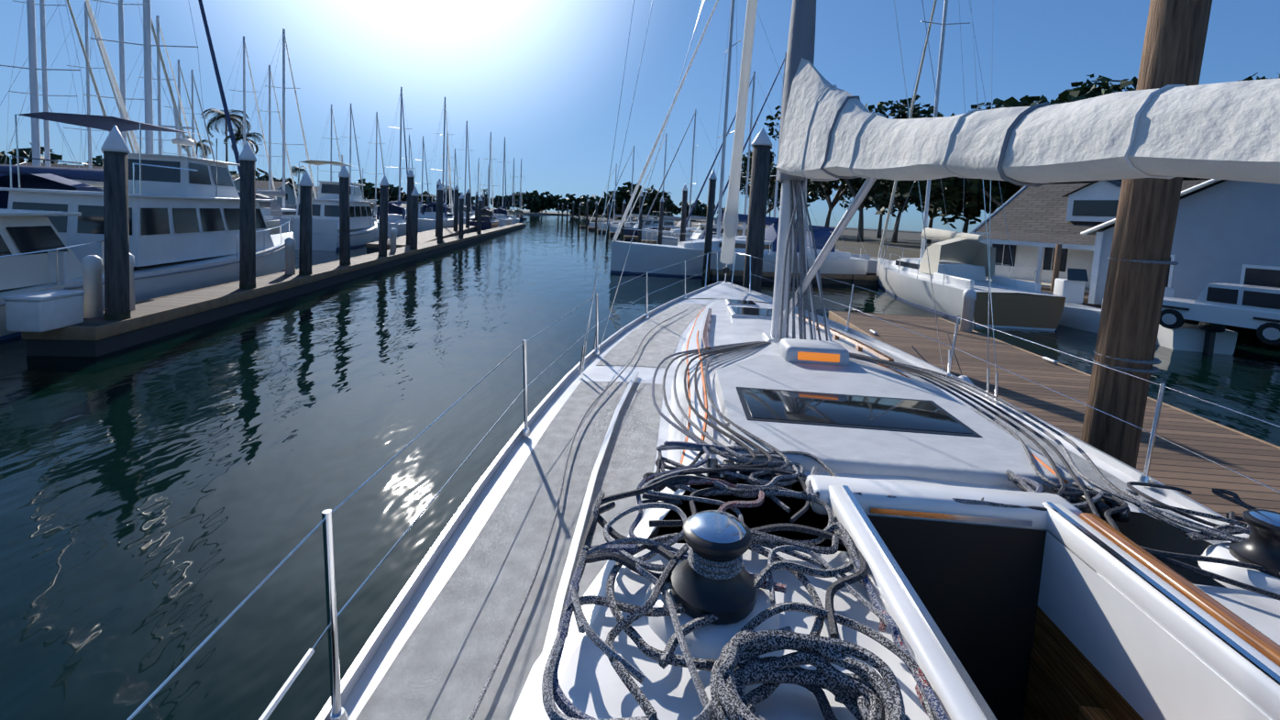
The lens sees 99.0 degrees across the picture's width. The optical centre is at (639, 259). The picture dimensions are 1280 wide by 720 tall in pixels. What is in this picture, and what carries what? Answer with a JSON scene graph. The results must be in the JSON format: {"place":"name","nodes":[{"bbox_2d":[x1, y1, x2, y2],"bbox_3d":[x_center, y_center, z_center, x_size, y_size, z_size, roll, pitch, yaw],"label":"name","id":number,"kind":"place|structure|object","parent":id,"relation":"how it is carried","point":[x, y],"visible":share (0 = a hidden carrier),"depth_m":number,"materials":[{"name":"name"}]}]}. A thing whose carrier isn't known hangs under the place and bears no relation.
{"place":"outdoors","nodes":[
{"label":"outdoors","id":0,"kind":"place"},
{"bbox_2d":[255,180,297,205],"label":"house","id":1,"kind":"structure","parent":0,"point":[290,196],"depth_m":108.45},
{"bbox_2d":[295,185,319,198],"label":"house","id":2,"kind":"structure","parent":0,"point":[315,187],"depth_m":131.94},
{"bbox_2d":[279,204,549,215],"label":"ground","id":3,"kind":"structure","parent":0,"point":[404,206],"depth_m":265.31,"materials":[{"name":"green plant"}]},
{"bbox_2d":[15,161,103,188],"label":"house","id":4,"kind":"structure","parent":3,"relation":"on","point":[61,165],"depth_m":77.29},
{"bbox_2d":[181,135,214,158],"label":"palm","id":5,"kind":"object","parent":3,"relation":"on","point":[198,144],"visible":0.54,"depth_m":130.64,"materials":[{"name":"green plant"}]},
{"bbox_2d":[0,142,426,205],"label":"treeline","id":6,"kind":"object","parent":3,"relation":"on","point":[369,193],"visible":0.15,"depth_m":156.41,"materials":[{"name":"green plant"}]},
{"bbox_2d":[200,108,252,166],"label":"palm","id":7,"kind":"object","parent":3,"relation":"on","point":[234,119],"visible":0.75,"depth_m":102.38,"materials":[{"name":"green plant"}]},
{"bbox_2d":[223,129,263,154],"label":"palm","id":8,"kind":"object","parent":3,"relation":"on","point":[248,139],"visible":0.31,"depth_m":120.16,"materials":[{"name":"green plant"}]},
{"bbox_2d":[231,176,256,190],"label":"house","id":9,"kind":"structure","parent":3,"relation":"on","point":[237,182],"depth_m":92.85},
{"bbox_2d":[291,165,306,204],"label":"palm","id":10,"kind":"object","parent":3,"relation":"on","point":[296,169],"visible":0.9,"depth_m":125.70,"materials":[{"name":"green plant"}]},
{"bbox_2d":[443,185,449,203],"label":"palm","id":11,"kind":"object","parent":3,"relation":"on","point":[447,192],"visible":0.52,"depth_m":224.66,"materials":[{"name":"green plant"}]},
{"bbox_2d":[480,188,487,206],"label":"palm","id":12,"kind":"object","parent":3,"relation":"on","point":[484,191],"visible":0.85,"depth_m":248.11,"materials":[{"name":"green plant"}]},
{"bbox_2d":[0,205,1279,719],"bbox_3d":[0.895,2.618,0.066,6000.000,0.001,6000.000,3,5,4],"label":"water","id":13,"kind":"structure","parent":0,"point":[165,501],"depth_m":5.49,"materials":[{"name":"teal liquid"}]},
{"bbox_2d":[0,208,104,340],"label":"motor yacht","id":14,"kind":"object","parent":13,"relation":"on","point":[29,239],"visible":0.25,"depth_m":9.42,"materials":[{"name":"beige"}]},
{"bbox_2d":[6,0,110,166],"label":"sailboat","id":15,"kind":"object","parent":13,"relation":"on","point":[46,106],"visible":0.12,"depth_m":24.40,"materials":[{"name":"white metal"}]},
{"bbox_2d":[1,1,134,168],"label":"sailboat","id":16,"kind":"object","parent":13,"relation":"on","point":[86,15],"visible":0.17,"depth_m":30.87,"materials":[{"name":"white metal"}]},
{"bbox_2d":[0,0,139,187],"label":"sailboat","id":17,"kind":"object","parent":13,"relation":"on","point":[33,69],"visible":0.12,"depth_m":16.23,"materials":[{"name":"blue"}]},
{"bbox_2d":[0,0,190,187],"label":"sailboat","id":18,"kind":"object","parent":13,"relation":"on","point":[122,78],"visible":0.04,"depth_m":21.77,"materials":[{"name":"white"}]},
{"bbox_2d":[0,0,240,209],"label":"sailboat","id":19,"kind":"object","parent":13,"relation":"on","point":[45,177],"visible":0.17,"depth_m":14.95,"materials":[{"name":"blue"}]},
{"bbox_2d":[86,15,197,190],"bbox_3d":[-25.022,-6.588,27.790,3.098,11.778,10.004,2,5,-7],"label":"sailboat","id":20,"kind":"object","parent":13,"relation":"on","point":[159,28],"visible":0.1,"depth_m":28.44,"materials":[{"name":"white"}]},
{"bbox_2d":[0,108,293,308],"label":"motor yacht","id":21,"kind":"object","parent":13,"relation":"on","point":[183,217],"visible":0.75,"depth_m":12.80,"materials":[{"name":"white"}]},
{"bbox_2d":[141,59,206,159],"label":"sailboat","id":22,"kind":"object","parent":13,"relation":"on","point":[179,83],"visible":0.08,"depth_m":35.79,"materials":[{"name":"white metal"}]},
{"bbox_2d":[161,69,215,160],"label":"sailboat","id":23,"kind":"object","parent":13,"relation":"on","point":[193,121],"visible":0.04,"depth_m":42.38,"materials":[{"name":"white metal"}]},
{"bbox_2d":[202,35,276,199],"bbox_3d":[-28.043,-8.638,38.024,3.408,13.903,11.004,2,5,-7],"label":"sailboat","id":24,"kind":"object","parent":13,"relation":"on","point":[244,95],"visible":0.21,"depth_m":38.74,"materials":[{"name":"white"}]},
{"bbox_2d":[231,65,297,208],"bbox_3d":[-27.982,-8.201,40.587,3.408,12.628,11.004,2,5,-7],"label":"sailboat","id":25,"kind":"object","parent":13,"relation":"on","point":[270,156],"visible":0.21,"depth_m":41.48,"materials":[{"name":"white"}]},
{"bbox_2d":[21,222,525,356],"bbox_3d":[-13.226,-1.993,45.269,1.000,0.464,75.050,2,5,-7],"label":"dock","id":26,"kind":"object","parent":13,"relation":"on","point":[153,318],"visible":0.9,"depth_m":10.88,"materials":[{"name":"brown wood"}]},
{"bbox_2d":[2,228,397,331],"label":"dock boxes","id":27,"kind":"object","parent":26,"relation":"on","point":[45,310],"visible":0.92,"depth_m":8.23,"materials":[{"name":"white plastic"}]},
{"bbox_2d":[231,28,317,234],"bbox_3d":[-22.906,-7.861,34.360,3.717,13.478,12.004,2,5,-7],"label":"sailboat","id":28,"kind":"object","parent":13,"relation":"on","point":[274,209],"visible":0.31,"depth_m":34.81,"materials":[{"name":"white"}]},
{"bbox_2d":[100,125,482,319],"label":"dock pilings","id":29,"kind":"object","parent":13,"relation":"in","point":[115,148],"visible":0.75,"depth_m":12.13,"materials":[{"name":"brown wood"}]},
{"bbox_2d":[313,104,342,188],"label":"sailboat","id":30,"kind":"object","parent":13,"relation":"on","point":[331,171],"visible":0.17,"depth_m":52.15,"materials":[{"name":"white"}]},
{"bbox_2d":[278,154,377,250],"bbox_3d":[-17.394,-3.365,32.245,3.380,5.441,11.016,2,5,-12],"label":"motor yacht","id":31,"kind":"object","parent":13,"relation":"on","point":[325,224],"visible":0.71,"depth_m":28.97,"materials":[{"name":"white"}]},
{"bbox_2d":[331,103,364,199],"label":"sailboat","id":32,"kind":"object","parent":13,"relation":"on","point":[350,170],"visible":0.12,"depth_m":58.30,"materials":[{"name":"white"}]},
{"bbox_2d":[361,111,389,220],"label":"sailboat","id":33,"kind":"object","parent":13,"relation":"on","point":[373,206],"visible":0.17,"depth_m":62.78,"materials":[{"name":"white"}]},
{"bbox_2d":[373,87,416,237],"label":"sailboat","id":34,"kind":"object","parent":13,"relation":"on","point":[397,221],"visible":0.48,"depth_m":43.60,"materials":[{"name":"white"}]},
{"bbox_2d":[389,134,416,214],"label":"sailboat","id":35,"kind":"object","parent":13,"relation":"on","point":[409,159],"visible":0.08,"depth_m":82.54,"materials":[{"name":"white"}]},
{"bbox_2d":[405,194,436,220],"bbox_3d":[-22.587,-4.847,57.691,3.380,3.770,11.017,2,5,-12],"label":"motor yacht","id":36,"kind":"object","parent":13,"relation":"on","point":[420,210],"visible":0.17,"depth_m":54.12,"materials":[{"name":"white"}]},
{"bbox_2d":[365,223,476,253],"bbox_3d":[-18.443,-3.181,56.630,2.250,0.464,60.050,2,5,-12],"label":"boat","id":37,"kind":"object","parent":13,"relation":"on","point":[427,236],"visible":0.31,"depth_m":34.54,"materials":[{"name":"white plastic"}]},
{"bbox_2d":[414,135,431,204],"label":"sailboat","id":38,"kind":"object","parent":13,"relation":"on","point":[424,147],"visible":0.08,"depth_m":76.20,"materials":[{"name":"white"}]},
{"bbox_2d":[417,97,459,231],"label":"sailboat","id":39,"kind":"object","parent":13,"relation":"on","point":[424,225],"visible":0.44,"depth_m":54.07,"materials":[{"name":"white"}]},
{"bbox_2d":[434,131,455,212],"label":"sailboat","id":40,"kind":"object","parent":13,"relation":"on","point":[445,204],"visible":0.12,"depth_m":70.79,"materials":[{"name":"white metal"}]},
{"bbox_2d":[405,168,488,244],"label":"pilings","id":41,"kind":"object","parent":13,"relation":"in","point":[410,176],"visible":0.58,"depth_m":36.56,"materials":[{"name":"brown wood"}]},
{"bbox_2d":[444,148,461,207],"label":"sailboat","id":42,"kind":"object","parent":13,"relation":"on","point":[455,153],"visible":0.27,"depth_m":89.83,"materials":[{"name":"white"}]},
{"bbox_2d":[450,121,476,224],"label":"sailboat","id":43,"kind":"object","parent":13,"relation":"on","point":[465,206],"visible":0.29,"depth_m":71.39,"materials":[{"name":"white"}]},
{"bbox_2d":[469,160,485,215],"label":"sailboat","id":44,"kind":"object","parent":13,"relation":"on","point":[473,207],"visible":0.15,"depth_m":105.14,"materials":[{"name":"white"}]},
{"bbox_2d":[469,132,500,230],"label":"sailboat","id":45,"kind":"object","parent":13,"relation":"on","point":[489,220],"visible":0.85,"depth_m":63.59,"materials":[{"name":"white"}]},
{"bbox_2d":[481,167,494,216],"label":"sailboat","id":46,"kind":"object","parent":13,"relation":"on","point":[488,190],"visible":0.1,"depth_m":120.11,"materials":[{"name":"beige"}]},
{"bbox_2d":[493,137,513,227],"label":"sailboat","id":47,"kind":"object","parent":13,"relation":"on","point":[505,219],"visible":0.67,"depth_m":76.56,"materials":[{"name":"white"}]},
{"bbox_2d":[504,158,519,224],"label":"sailboat","id":48,"kind":"object","parent":13,"relation":"on","point":[515,219],"visible":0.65,"depth_m":89.74,"materials":[{"name":"white"}]},
{"bbox_2d":[512,158,527,222],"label":"sailboat","id":49,"kind":"object","parent":13,"relation":"on","point":[521,215],"visible":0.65,"depth_m":102.31,"materials":[{"name":"white"}]},
{"bbox_2d":[587,226,598,230],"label":"finger","id":50,"kind":"object","parent":13,"relation":"on","point":[590,228],"visible":0.19,"depth_m":80.63},
{"bbox_2d":[596,229,609,232],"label":"finger","id":51,"kind":"object","parent":13,"relation":"on","point":[600,230],"visible":0.25,"depth_m":71.79},
{"bbox_2d":[589,163,636,227],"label":"sailboat","id":52,"kind":"object","parent":13,"relation":"on","point":[591,224],"visible":0.27,"depth_m":84.55,"materials":[{"name":"white"}]},
{"bbox_2d":[608,231,620,236],"bbox_3d":[2.314,-2.748,65.132,12.050,0.464,1.250,2,5,-12],"label":"finger","id":53,"kind":"object","parent":13,"relation":"on","point":[612,234],"visible":0.17,"depth_m":63.43},
{"bbox_2d":[598,145,658,229],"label":"sailboat","id":54,"kind":"object","parent":13,"relation":"on","point":[629,225],"visible":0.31,"depth_m":75.52,"materials":[{"name":"white"}]},
{"bbox_2d":[623,235,638,240],"bbox_3d":[4.223,-1.973,56.747,12.050,0.464,1.250,2,5,-12],"label":"finger","id":55,"kind":"object","parent":13,"relation":"on","point":[629,237],"visible":0.15,"depth_m":55.07},
{"bbox_2d":[609,210,673,231],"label":"motor yacht","id":56,"kind":"object","parent":13,"relation":"on","point":[655,221],"visible":0.35,"depth_m":67.40,"materials":[{"name":"white"}]},
{"bbox_2d":[641,239,656,243],"bbox_3d":[6.028,-1.239,48.811,12.050,0.464,1.250,2,5,-12],"label":"finger","id":57,"kind":"object","parent":13,"relation":"on","point":[648,241],"visible":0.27,"depth_m":47.14},
{"bbox_2d":[623,133,701,235],"bbox_3d":[3.339,-7.659,59.532,10.004,11.778,3.098,2,5,-12],"label":"sailboat","id":58,"kind":"object","parent":13,"relation":"on","point":[628,232],"visible":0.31,"depth_m":58.97,"materials":[{"name":"white"}]},
{"bbox_2d":[557,127,772,293],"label":"dock pilings","id":59,"kind":"object","parent":13,"relation":"in","point":[761,144],"visible":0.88,"depth_m":12.55,"materials":[{"name":"brown wood"}]},
{"bbox_2d":[641,109,739,240],"bbox_3d":[5.703,-7.461,51.456,11.004,12.925,3.407,2,5,-12],"label":"sailboat","id":60,"kind":"object","parent":13,"relation":"on","point":[652,236],"visible":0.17,"depth_m":50.74,"materials":[{"name":"white"}]},
{"bbox_2d":[656,223,747,245],"bbox_3d":[5.782,-2.049,44.035,9.017,3.350,2.780,2,5,-12],"label":"motor yacht","id":61,"kind":"object","parent":13,"relation":"on","point":[670,240],"visible":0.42,"depth_m":43.10,"materials":[{"name":"white"}]},
{"bbox_2d":[126,0,1279,719],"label":"sailboat","id":62,"kind":"object","parent":13,"relation":"on","point":[999,559],"visible":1,"depth_m":1.96,"materials":[{"name":"plastic"}]},
{"bbox_2d":[947,332,974,385],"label":"fenders","id":63,"kind":"object","parent":62,"relation":"hanging from","point":[965,378],"visible":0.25,"depth_m":6.00,"materials":[{"name":"white plastic"}]},
{"bbox_2d":[610,0,868,277],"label":"sailboat","id":64,"kind":"object","parent":13,"relation":"on","point":[643,258],"visible":0.42,"depth_m":23.73,"materials":[{"name":"white"}]},
{"bbox_2d":[677,71,838,251],"bbox_3d":[7.804,-5.777,35.498,10.504,12.352,3.253,2,5,-12],"label":"sailboat","id":65,"kind":"object","parent":13,"relation":"on","point":[745,187],"visible":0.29,"depth_m":34.97,"materials":[{"name":"white"}]},
{"bbox_2d":[697,52,877,273],"bbox_3d":[7.653,-4.564,27.494,9.504,11.204,2.943,2,5,-12],"label":"sailboat","id":66,"kind":"object","parent":13,"relation":"on","point":[822,235],"visible":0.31,"depth_m":27.40,"materials":[{"name":"blue"}]},
{"bbox_2d":[709,268,877,284],"bbox_3d":[8.796,0.846,24.736,12.050,0.464,1.250,2,5,-12],"label":"finger","id":67,"kind":"object","parent":13,"relation":"on","point":[738,275],"visible":0.23,"depth_m":23.50},
{"bbox_2d":[851,273,878,286],"bbox_3d":[13.910,1.096,24.959,9.050,0.464,1.450,3,5,-2],"label":"dock","id":68,"kind":"object","parent":13,"relation":"on","point":[864,280],"visible":0.23,"depth_m":24.15,"materials":[{"name":"brown wood"}]},
{"bbox_2d":[876,0,1065,331],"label":"sailboat","id":69,"kind":"object","parent":13,"relation":"in","point":[1020,304],"visible":0.94,"depth_m":17.74,"materials":[{"name":"white"}]},
{"bbox_2d":[828,310,1279,524],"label":"wooden dock","id":70,"kind":"object","parent":13,"relation":"on","point":[1199,478],"visible":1,"depth_m":6.64,"materials":[{"name":"brown wood"}]},
{"bbox_2d":[869,288,1057,364],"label":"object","id":71,"kind":"object","parent":70,"relation":"on","point":[969,297],"visible":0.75,"depth_m":11.52,"materials":[{"name":"metal"}]},
{"bbox_2d":[911,345,928,363],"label":"dock lines","id":72,"kind":"object","parent":71,"relation":"attached to","point":[919,353],"visible":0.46,"depth_m":6.92,"materials":[{"name":"grey fabric"}]},
{"bbox_2d":[1050,243,1061,291],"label":"wharf pilings","id":73,"kind":"object","parent":13,"relation":"in","point":[1056,261],"visible":0.17,"depth_m":21.23,"materials":[{"name":"brown wood"}]},
{"bbox_2d":[1036,268,1101,332],"bbox_3d":[12.978,1.238,16.586,1.444,1.958,4.190,4,5,8],"label":"white skiff","id":74,"kind":"object","parent":13,"relation":"on","point":[1071,290],"visible":0.42,"depth_m":16.15,"materials":[{"name":"grey plastic"}]},
{"bbox_2d":[1040,289,1101,308],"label":"walkway","id":75,"kind":"structure","parent":13,"relation":"on","point":[1086,300],"depth_m":19.62,"materials":[{"name":"grey wood"}]},
{"bbox_2d":[1081,0,1212,468],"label":"wooden piling","id":76,"kind":"object","parent":13,"relation":"in","point":[1140,262],"visible":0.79,"depth_m":4.24,"materials":[{"name":"brown wood"}]},
{"bbox_2d":[1101,286,1238,354],"bbox_3d":[13.974,1.395,14.892,1.596,2.022,4.590,4,5,13],"label":"white skiff","id":77,"kind":"object","parent":13,"relation":"on","point":[1208,337],"visible":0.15,"depth_m":13.10,"materials":[{"name":"grey plastic"}]},
{"bbox_2d":[0,0,1279,232],"label":"sky","id":78,"kind":"structure","parent":0,"point":[545,77],"materials":[{"name":"blue"}]},
{"bbox_2d":[400,203,921,232],"bbox_3d":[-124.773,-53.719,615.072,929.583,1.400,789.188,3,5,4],"label":"land","id":79,"kind":"structure","parent":0,"point":[553,213],"depth_m":406.02,"materials":[{"name":"green plant"}]},
{"bbox_2d":[418,187,725,221],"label":"treeline","id":80,"kind":"object","parent":79,"relation":"on","point":[536,203],"visible":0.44,"depth_m":311.24,"materials":[{"name":"green plant"}]},
{"bbox_2d":[568,214,947,240],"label":"ground","id":81,"kind":"structure","parent":0,"point":[873,233],"depth_m":202.22,"materials":[{"name":"green plant"}]},
{"bbox_2d":[566,181,674,220],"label":"treeline","id":82,"kind":"object","parent":81,"relation":"on","point":[623,193],"visible":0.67,"depth_m":193.02,"materials":[{"name":"green plant"}]},
{"bbox_2d":[728,166,780,213],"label":"eucalyptus tree","id":83,"kind":"object","parent":81,"relation":"on","point":[770,205],"visible":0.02,"depth_m":129.35,"materials":[{"name":"green plant"}]},
{"bbox_2d":[806,232,955,262],"bbox_3d":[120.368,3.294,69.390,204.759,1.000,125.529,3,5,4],"label":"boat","id":84,"kind":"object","parent":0,"point":[869,244],"depth_m":59.28,"materials":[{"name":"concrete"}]},
{"bbox_2d":[741,146,838,207],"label":"eucalyptus tree","id":85,"kind":"object","parent":84,"relation":"on","point":[772,179],"visible":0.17,"depth_m":102.05,"materials":[{"name":"green plant"}]},
{"bbox_2d":[801,177,859,227],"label":"eucalyptus tree","id":86,"kind":"object","parent":84,"relation":"on","point":[828,193],"visible":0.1,"depth_m":83.15,"materials":[{"name":"green plant"}]},
{"bbox_2d":[764,94,933,242],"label":"eucalyptus tree","id":87,"kind":"object","parent":84,"relation":"on","point":[900,108],"visible":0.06,"depth_m":75.42,"materials":[{"name":"green plant"}]},
{"bbox_2d":[834,184,897,238],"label":"eucalyptus tree","id":88,"kind":"object","parent":84,"relation":"on","point":[879,228],"visible":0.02,"depth_m":114.80,"materials":[{"name":"green plant"}]},
{"bbox_2d":[840,177,915,242],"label":"eucalyptus tree","id":89,"kind":"object","parent":84,"relation":"on","point":[894,238],"depth_m":79.11,"materials":[{"name":"green plant"}]},
{"bbox_2d":[887,198,938,243],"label":"eucalyptus tree","id":90,"kind":"object","parent":84,"relation":"on","point":[928,241],"depth_m":83.68,"materials":[{"name":"green plant"}]},
{"bbox_2d":[858,95,1049,232],"bbox_3d":[35.245,-8.992,57.809,19.431,16.454,15.901,1,5,-19],"label":"eucalyptus tree","id":91,"kind":"object","parent":84,"relation":"on","point":[876,193],"depth_m":59.73,"materials":[{"name":"green plant"}]},
{"bbox_2d":[904,98,1030,198],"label":"eucalyptus tree","id":92,"kind":"object","parent":84,"relation":"on","point":[997,103],"visible":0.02,"depth_m":68.27,"materials":[{"name":"green plant"}]},
{"bbox_2d":[891,89,1085,228],"bbox_3d":[27.928,-6.449,43.042,16.444,13.000,14.646,1,5,-26],"label":"eucalyptus tree","id":93,"kind":"object","parent":84,"relation":"on","point":[974,206],"visible":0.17,"depth_m":44.54,"materials":[{"name":"green plant"}]},
{"bbox_2d":[880,73,1125,217],"bbox_3d":[33.529,-7.821,50.349,18.018,15.138,19.496,7,6,41],"label":"eucalyptus tree","id":94,"kind":"object","parent":84,"relation":"on","point":[1100,78],"visible":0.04,"depth_m":48.74,"materials":[{"name":"green plant"}]},
{"bbox_2d":[1040,286,1089,295],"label":"wharf","id":95,"kind":"structure","parent":84,"relation":"on","point":[1049,289],"depth_m":21.53,"materials":[{"name":"brown wood"}]},
{"bbox_2d":[1007,76,1137,183],"bbox_3d":[35.663,-7.141,46.196,15.096,14.662,16.092,1,5,-20],"label":"eucalyptus tree","id":96,"kind":"object","parent":84,"relation":"on","point":[1077,93],"visible":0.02,"depth_m":40.09,"materials":[{"name":"green plant"}]},
{"bbox_2d":[970,179,1208,292],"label":"house","id":97,"kind":"structure","parent":84,"relation":"on","point":[1042,222],"depth_m":23.41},
{"bbox_2d":[1196,72,1279,179],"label":"eucalyptus tree","id":98,"kind":"object","parent":84,"relation":"on","point":[1249,78],"depth_m":42.85,"materials":[{"name":"green plant"}]},
{"bbox_2d":[1080,178,1279,305],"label":"house","id":99,"kind":"structure","parent":0,"point":[1227,231],"depth_m":15.07,"materials":[{"name":"white paint"}]},
{"bbox_2d":[1159,282,1279,344],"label":"white suv","id":100,"kind":"object","parent":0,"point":[1257,308],"visible":0.83,"depth_m":12.27,"materials":[{"name":"white paint"}]}
]}

